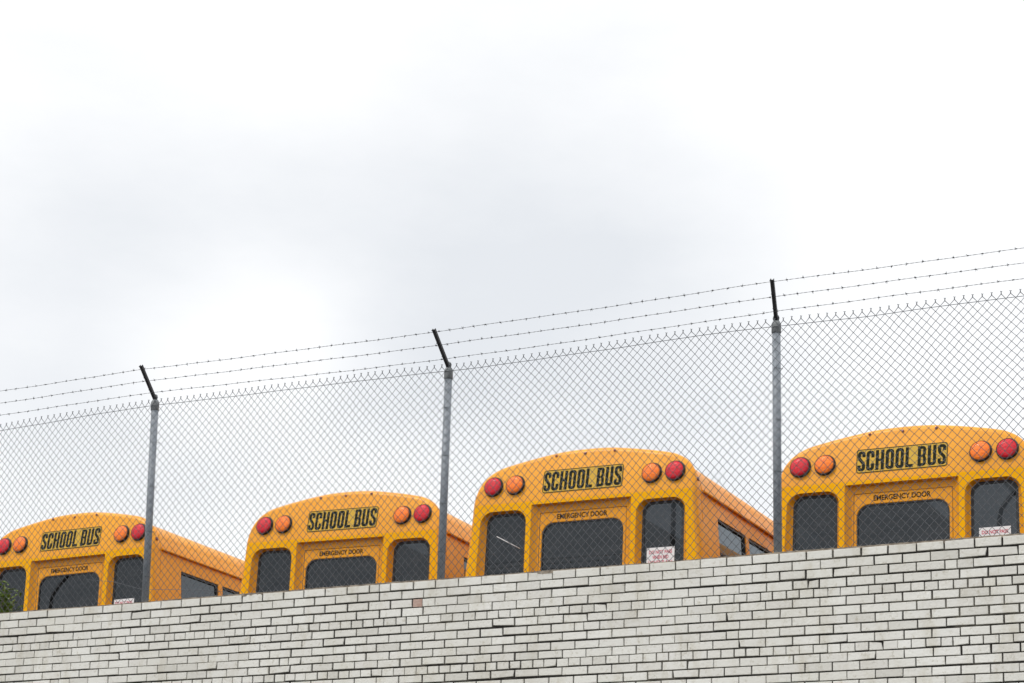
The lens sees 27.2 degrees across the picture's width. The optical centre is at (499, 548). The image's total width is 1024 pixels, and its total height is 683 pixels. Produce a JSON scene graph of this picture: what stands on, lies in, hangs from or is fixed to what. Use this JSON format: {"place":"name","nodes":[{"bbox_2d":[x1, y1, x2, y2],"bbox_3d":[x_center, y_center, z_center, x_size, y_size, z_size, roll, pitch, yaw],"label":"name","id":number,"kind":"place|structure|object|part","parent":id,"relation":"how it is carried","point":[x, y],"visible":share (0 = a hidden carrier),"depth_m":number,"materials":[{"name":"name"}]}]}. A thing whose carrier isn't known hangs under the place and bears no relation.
{"place":"outdoors","nodes":[
{"label":"outdoors","id":0,"kind":"place"},
{"bbox_2d":[0,0,1023,560],"label":"sky","id":1,"kind":"structure","parent":0,"point":[182,181],"materials":[{"name":"white"}]},
{"bbox_3d":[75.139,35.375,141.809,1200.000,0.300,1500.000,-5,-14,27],"label":"ground","id":2,"kind":"structure","parent":0,"visible":0},
{"bbox_2d":[0,533,1023,682],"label":"brick wall","id":3,"kind":"structure","parent":2,"relation":"on","point":[944,611],"depth_m":16.00,"materials":[{"name":"white brick"}]},
{"bbox_2d":[0,247,1023,612],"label":"chain link fence","id":4,"kind":"object","parent":3,"relation":"on","point":[448,419],"visible":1,"depth_m":16.72,"materials":[{"name":"metal"}]},
{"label":"parking lot","id":5,"kind":"structure","parent":0,"visible":0},
{"bbox_2d":[0,581,22,612],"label":"leafy sapling","id":6,"kind":"object","parent":5,"relation":"on","point":[5,599],"visible":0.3,"depth_m":20.74,"materials":[{"name":"green plant"}]},
{"bbox_2d":[0,512,244,612],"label":"school bus","id":7,"kind":"object","parent":5,"relation":"on","point":[228,570],"visible":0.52,"depth_m":24.14,"materials":[{"name":"paint"}]},
{"label":"rear window","id":8,"kind":"part","parent":7,"relation":"part of","materials":[{"name":"black glass"}]},
{"bbox_3d":[-4.929,1.085,23.950,0.922,1.838,0.098,-5,-15,27],"label":"emergency door","id":9,"kind":"part","parent":7,"relation":"part of","materials":[{"name":"paint"}]},
{"bbox_3d":[-4.158,0.462,23.716,0.438,0.752,0.018,-5,-15,27],"label":"rear window","id":10,"kind":"part","parent":7,"relation":"part of","materials":[{"name":"black glass"}]},
{"bbox_3d":[-3.460,0.653,24.239,0.091,0.651,0.730,-5,-15,27],"label":"side window","id":11,"kind":"part","parent":7,"relation":"part of","materials":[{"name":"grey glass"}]},
{"bbox_3d":[-3.081,0.835,24.940,0.091,0.651,0.730,-5,-15,27],"label":"side window","id":12,"kind":"part","parent":7,"relation":"part of","materials":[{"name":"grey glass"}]},
{"bbox_2d":[240,491,471,593],"bbox_3d":[0.687,2.062,26.695,2.552,3.071,11.060,-4,-15,27],"label":"school bus","id":13,"kind":"object","parent":5,"relation":"on","point":[387,544],"visible":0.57,"depth_m":22.29,"materials":[{"name":"paint"}]},
{"label":"rear window","id":14,"kind":"part","parent":13,"relation":"part of","materials":[{"name":"black glass"}]},
{"bbox_3d":[-1.702,0.888,22.113,0.922,1.838,0.098,-4,-15,27],"label":"emergency door","id":15,"kind":"part","parent":13,"relation":"part of","materials":[{"name":"paint"}]},
{"label":"rear window","id":16,"kind":"part","parent":13,"relation":"part of","materials":[{"name":"black glass"}]},
{"bbox_3d":[-0.227,0.482,22.410,0.091,0.651,0.730,-4,-15,27],"label":"side window","id":17,"kind":"part","parent":13,"relation":"part of","materials":[{"name":"grey glass"}]},
{"bbox_2d":[465,448,772,576],"bbox_3d":[3.230,1.688,24.776,2.552,3.071,11.060,-4,-15,28],"label":"school bus","id":18,"kind":"object","parent":5,"relation":"on","point":[602,519],"visible":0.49,"depth_m":20.42,"materials":[{"name":"paint"}]},
{"bbox_3d":[0.056,0.022,20.761,0.438,0.752,0.018,-4,-15,28],"label":"rear window","id":19,"kind":"part","parent":18,"relation":"part of","materials":[{"name":"black glass"}]},
{"bbox_3d":[0.769,0.520,20.230,0.922,1.838,0.098,-4,-15,28],"label":"emergency door","id":20,"kind":"part","parent":18,"relation":"part of","materials":[{"name":"paint"}]},
{"label":"rear window","id":21,"kind":"part","parent":18,"relation":"part of","materials":[{"name":"black glass"}]},
{"bbox_3d":[2.246,0.106,20.508,0.091,0.651,0.730,-4,-15,28],"label":"side window","id":22,"kind":"part","parent":18,"relation":"part of","materials":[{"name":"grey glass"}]},
{"bbox_3d":[2.626,0.288,21.210,0.091,0.651,0.730,-4,-15,28],"label":"side window","id":23,"kind":"part","parent":18,"relation":"part of","materials":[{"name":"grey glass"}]},
{"bbox_2d":[772,425,1023,552],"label":"school bus","id":24,"kind":"object","parent":5,"relation":"on","point":[958,488],"visible":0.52,"depth_m":19.36,"materials":[{"name":"paint"}]},
{"label":"rear window","id":25,"kind":"part","parent":24,"relation":"part of","materials":[{"name":"black glass"}]},
{"bbox_3d":[3.660,0.364,19.158,0.922,1.838,0.098,-4,-15,27],"label":"emergency door","id":26,"kind":"part","parent":24,"relation":"part of","materials":[{"name":"paint"}]},
{"bbox_3d":[4.439,-0.247,18.929,0.438,0.752,0.018,-4,-15,27],"label":"rear window","id":27,"kind":"part","parent":24,"relation":"part of","materials":[{"name":"black glass"}]}
]}

